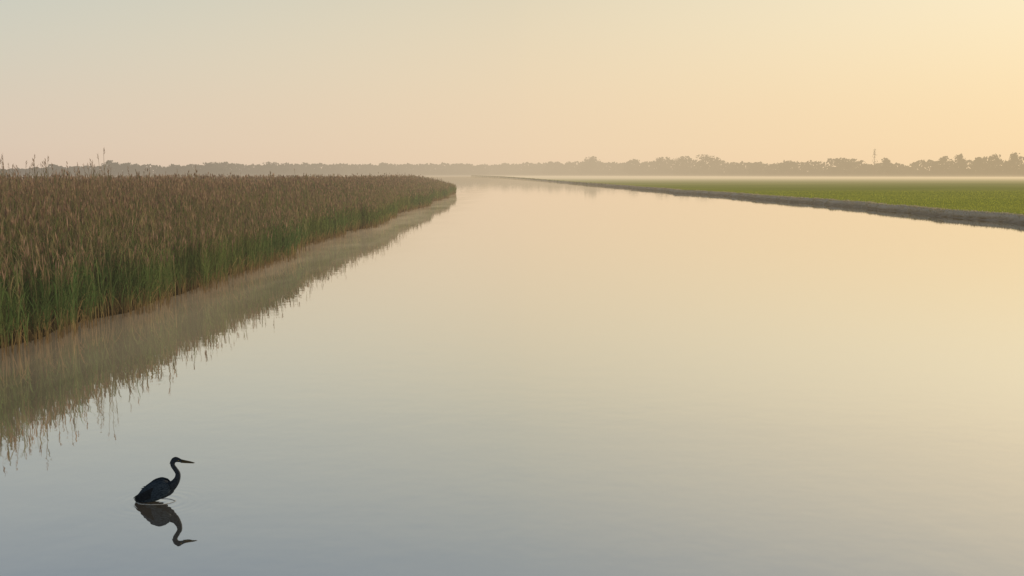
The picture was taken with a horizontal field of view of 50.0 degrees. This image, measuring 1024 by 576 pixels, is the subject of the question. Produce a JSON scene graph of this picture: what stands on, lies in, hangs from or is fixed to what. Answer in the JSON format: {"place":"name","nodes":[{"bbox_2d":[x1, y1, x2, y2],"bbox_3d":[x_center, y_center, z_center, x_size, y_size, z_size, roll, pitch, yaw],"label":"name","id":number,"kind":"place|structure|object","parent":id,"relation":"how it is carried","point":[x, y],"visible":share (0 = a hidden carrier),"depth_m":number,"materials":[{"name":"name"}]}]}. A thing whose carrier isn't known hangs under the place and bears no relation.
{"place":"outdoors","nodes":[
{"label":"outdoors","id":0,"kind":"place"},
{"bbox_2d":[0,168,456,359],"bbox_3d":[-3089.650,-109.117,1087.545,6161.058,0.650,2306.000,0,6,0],"label":"marsh ground","id":1,"kind":"structure","parent":0,"point":[100,314],"depth_m":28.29,"materials":[{"name":"green plant"}]},
{"bbox_2d":[44,164,70,176],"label":"tree","id":2,"kind":"object","parent":1,"relation":"on","point":[55,167],"visible":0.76,"depth_m":969.32,"materials":[{"name":"green plant"}]},
{"bbox_2d":[100,160,120,176],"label":"tree","id":3,"kind":"object","parent":1,"relation":"on","point":[112,171],"visible":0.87,"depth_m":1024.31,"materials":[{"name":"green plant"}]},
{"bbox_2d":[117,162,137,175],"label":"tree","id":4,"kind":"object","parent":1,"relation":"on","point":[134,167],"visible":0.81,"depth_m":1041.48,"materials":[{"name":"green plant"}]},
{"bbox_2d":[166,164,186,176],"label":"tree","id":5,"kind":"object","parent":1,"relation":"on","point":[176,167],"visible":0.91,"depth_m":1084.74,"materials":[{"name":"green plant"}]},
{"bbox_2d":[203,162,229,175],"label":"tree","id":6,"kind":"object","parent":1,"relation":"on","point":[216,167],"visible":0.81,"depth_m":1149.22,"materials":[{"name":"green plant"}]},
{"bbox_2d":[262,161,289,174],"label":"tree","id":7,"kind":"object","parent":1,"relation":"on","point":[268,166],"visible":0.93,"depth_m":1349.02,"materials":[{"name":"green plant"}]},
{"bbox_2d":[374,162,401,174],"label":"tree","id":8,"kind":"object","parent":1,"relation":"on","point":[382,166],"visible":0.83,"depth_m":1746.05,"materials":[{"name":"green plant"}]},
{"bbox_2d":[0,176,1023,575],"bbox_3d":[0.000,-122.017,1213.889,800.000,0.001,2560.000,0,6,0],"label":"water","id":9,"kind":"structure","parent":0,"point":[492,376],"depth_m":17.26,"materials":[{"name":"grey liquid"}]},
{"bbox_2d":[2,169,8,202],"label":"reed stalk","id":10,"kind":"object","parent":9,"relation":"on","point":[2,182],"visible":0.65,"depth_m":28.32,"materials":[{"name":"brown plant"}]},
{"bbox_2d":[2,161,15,237],"bbox_3d":[-12.675,-1.230,27.750,0.108,3.934,0.583,5,8,38],"label":"reed stalk","id":11,"kind":"object","parent":9,"relation":"on","point":[6,197],"visible":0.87,"depth_m":27.64,"materials":[{"name":"brown plant"}]},
{"bbox_2d":[11,163,18,227],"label":"reed stalk","id":12,"kind":"object","parent":9,"relation":"on","point":[13,184],"visible":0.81,"depth_m":27.95,"materials":[{"name":"brown plant"}]},
{"bbox_2d":[16,165,24,237],"bbox_3d":[-12.806,-1.288,28.670,0.184,3.859,0.553,0,6,0],"label":"reed stalk","id":13,"kind":"object","parent":9,"relation":"on","point":[20,201],"visible":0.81,"depth_m":28.59,"materials":[{"name":"brown plant"}]},
{"bbox_2d":[31,158,40,240],"bbox_3d":[-12.012,-1.278,27.822,0.184,4.014,0.553,-4,7,-32],"label":"reed stalk","id":14,"kind":"object","parent":9,"relation":"on","point":[37,201],"visible":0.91,"depth_m":27.76,"materials":[{"name":"brown plant"}]},
{"bbox_2d":[31,159,42,238],"bbox_3d":[-12.712,-1.461,29.529,0.115,4.026,0.581,5,8,42],"label":"reed stalk","id":15,"kind":"object","parent":9,"relation":"on","point":[37,191],"visible":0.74,"depth_m":29.42,"materials":[{"name":"brown plant"}]},
{"bbox_2d":[45,167,52,240],"bbox_3d":[-13.347,-1.582,31.732,0.184,3.813,0.553,0,6,0],"label":"reed stalk","id":16,"kind":"object","parent":9,"relation":"on","point":[48,192],"visible":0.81,"depth_m":31.63,"materials":[{"name":"brown plant"}]},
{"bbox_2d":[52,164,58,230],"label":"reed stalk","id":17,"kind":"object","parent":9,"relation":"on","point":[56,191],"visible":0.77,"depth_m":31.65,"materials":[{"name":"brown plant"}]},
{"bbox_2d":[55,169,57,227],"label":"reed stalk","id":18,"kind":"object","parent":9,"relation":"on","point":[55,199],"visible":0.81,"depth_m":30.20,"materials":[{"name":"brown plant"}]},
{"bbox_2d":[56,169,65,235],"bbox_3d":[-11.976,-1.319,29.267,0.485,3.797,0.403,-2,6,-16],"label":"reed stalk","id":19,"kind":"object","parent":9,"relation":"on","point":[62,200],"visible":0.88,"depth_m":29.18,"materials":[{"name":"brown plant"}]},
{"bbox_2d":[66,161,72,225],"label":"reed stalk","id":20,"kind":"object","parent":9,"relation":"on","point":[70,190],"visible":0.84,"depth_m":33.27,"materials":[{"name":"brown plant"}]},
{"bbox_2d":[73,169,80,221],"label":"reed stalk","id":21,"kind":"object","parent":9,"relation":"on","point":[77,195],"visible":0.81,"depth_m":32.69,"materials":[{"name":"brown plant"}]},
{"bbox_2d":[89,158,95,222],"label":"reed stalk","id":22,"kind":"object","parent":9,"relation":"on","point":[93,190],"visible":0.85,"depth_m":32.36,"materials":[{"name":"brown plant"}]},
{"bbox_2d":[89,160,103,231],"bbox_3d":[-12.334,-1.798,32.741,0.583,4.035,0.108,-3,7,-28],"label":"reed stalk","id":23,"kind":"object","parent":9,"relation":"on","point":[96,191],"visible":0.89,"depth_m":32.62,"materials":[{"name":"brown plant"}]},
{"bbox_2d":[97,154,106,223],"bbox_3d":[-11.904,-1.816,31.908,0.581,4.244,0.115,-1,6,-13],"label":"reed stalk","id":24,"kind":"object","parent":9,"relation":"on","point":[101,188],"visible":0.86,"depth_m":31.81,"materials":[{"name":"brown plant"}]},
{"bbox_2d":[101,149,108,222],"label":"reed stalk","id":25,"kind":"object","parent":9,"relation":"on","point":[102,194],"visible":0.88,"depth_m":32.19,"materials":[{"name":"brown plant"}]},
{"bbox_2d":[108,167,112,233],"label":"reed stalk","id":26,"kind":"object","parent":9,"relation":"on","point":[108,197],"visible":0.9,"depth_m":32.34,"materials":[{"name":"brown plant"}]},
{"bbox_2d":[135,498,175,504],"bbox_3d":[-3.946,2.359,12.142,0.443,0.004,0.251,0,6,0],"label":"water ripple","id":27,"kind":"object","parent":9,"relation":"on","point":[158,504],"visible":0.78,"depth_m":12.06,"materials":[{"name":"grey liquid"}]},
{"bbox_2d":[134,457,193,502],"bbox_3d":[-3.841,2.111,12.115,0.692,0.507,0.204,0,6,0],"label":"heron","id":28,"kind":"object","parent":9,"relation":"on","point":[159,488],"visible":1,"depth_m":12.07,"materials":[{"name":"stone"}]},
{"bbox_2d":[471,175,605,184],"bbox_3d":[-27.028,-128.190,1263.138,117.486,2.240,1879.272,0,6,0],"label":"bank fringe","id":29,"kind":"object","parent":9,"relation":"on","point":[523,178],"visible":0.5,"depth_m":941.52,"materials":[{"name":"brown plant"}]},
{"bbox_2d":[0,0,1023,170],"label":"sky","id":30,"kind":"structure","parent":0,"point":[164,83],"materials":[{"name":"beige"}]},
{"bbox_2d":[476,176,1023,223],"bbox_3d":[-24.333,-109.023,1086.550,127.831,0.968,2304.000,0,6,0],"label":"bank","id":31,"kind":"structure","parent":0,"point":[939,213],"depth_m":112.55,"materials":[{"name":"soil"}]},
{"bbox_2d":[502,176,1023,214],"bbox_3d":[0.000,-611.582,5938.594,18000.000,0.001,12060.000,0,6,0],"label":"field","id":32,"kind":"structure","parent":0,"point":[844,184],"depth_m":302.22,"materials":[{"name":"green plant"}]},
{"bbox_2d":[0,156,1023,177],"bbox_3d":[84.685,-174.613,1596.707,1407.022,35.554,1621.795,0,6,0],"label":"treeline","id":33,"kind":"object","parent":32,"relation":"on","point":[760,169],"visible":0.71,"depth_m":1534.79,"materials":[{"name":"plant"}]},
{"bbox_2d":[542,161,560,175],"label":"tree","id":34,"kind":"object","parent":32,"relation":"on","point":[550,163],"visible":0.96,"depth_m":2140.47,"materials":[{"name":"green plant"}]},
{"bbox_2d":[576,156,600,175],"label":"tree","id":35,"kind":"object","parent":32,"relation":"on","point":[592,160],"visible":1,"depth_m":2025.99,"materials":[{"name":"green plant"}]},
{"bbox_2d":[622,159,648,174],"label":"tree","id":36,"kind":"object","parent":32,"relation":"on","point":[627,169],"visible":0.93,"depth_m":1896.15,"materials":[{"name":"green plant"}]},
{"bbox_2d":[648,157,676,175],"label":"tree","id":37,"kind":"object","parent":32,"relation":"on","point":[661,167],"visible":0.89,"depth_m":1813.66,"materials":[{"name":"green plant"}]},
{"bbox_2d":[664,156,696,175],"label":"tree","id":38,"kind":"object","parent":32,"relation":"on","point":[683,159],"visible":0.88,"depth_m":1753.80,"materials":[{"name":"green plant"}]},
{"bbox_2d":[688,154,722,175],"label":"tree","id":39,"kind":"object","parent":32,"relation":"on","point":[706,157],"visible":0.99,"depth_m":1687.85,"materials":[{"name":"green plant"}]},
{"bbox_2d":[775,160,799,176],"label":"tree","id":40,"kind":"object","parent":32,"relation":"on","point":[785,166],"visible":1,"depth_m":1477.12,"materials":[{"name":"green plant"}]},
{"bbox_2d":[823,157,853,176],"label":"tree","id":41,"kind":"object","parent":32,"relation":"on","point":[839,169],"visible":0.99,"depth_m":1411.77,"materials":[{"name":"green plant"}]},
{"bbox_2d":[870,149,878,176],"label":"tree","id":42,"kind":"object","parent":32,"relation":"on","point":[874,154],"visible":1,"depth_m":1383.00,"materials":[{"name":"green plant"}]},
{"bbox_2d":[876,157,901,176],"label":"tree","id":43,"kind":"object","parent":32,"relation":"on","point":[887,166],"visible":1,"depth_m":1370.06,"materials":[{"name":"green plant"}]},
{"bbox_2d":[930,156,955,176],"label":"tree","id":44,"kind":"object","parent":32,"relation":"on","point":[943,160],"visible":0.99,"depth_m":1324.80,"materials":[{"name":"green plant"}]},
{"bbox_2d":[949,154,967,176],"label":"tree","id":45,"kind":"object","parent":32,"relation":"on","point":[961,163],"visible":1,"depth_m":1308.09,"materials":[{"name":"green plant"}]},
{"bbox_2d":[963,157,988,176],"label":"tree","id":46,"kind":"object","parent":32,"relation":"on","point":[978,160],"visible":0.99,"depth_m":1293.44,"materials":[{"name":"green plant"}]},
{"bbox_2d":[983,153,1003,176],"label":"tree","id":47,"kind":"object","parent":32,"relation":"on","point":[994,164],"visible":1,"depth_m":1280.56,"materials":[{"name":"green plant"}]},
{"bbox_2d":[999,152,1023,176],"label":"tree","id":48,"kind":"object","parent":32,"relation":"on","point":[1014,157],"visible":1,"depth_m":1261.20,"materials":[{"name":"green plant"}]}
]}

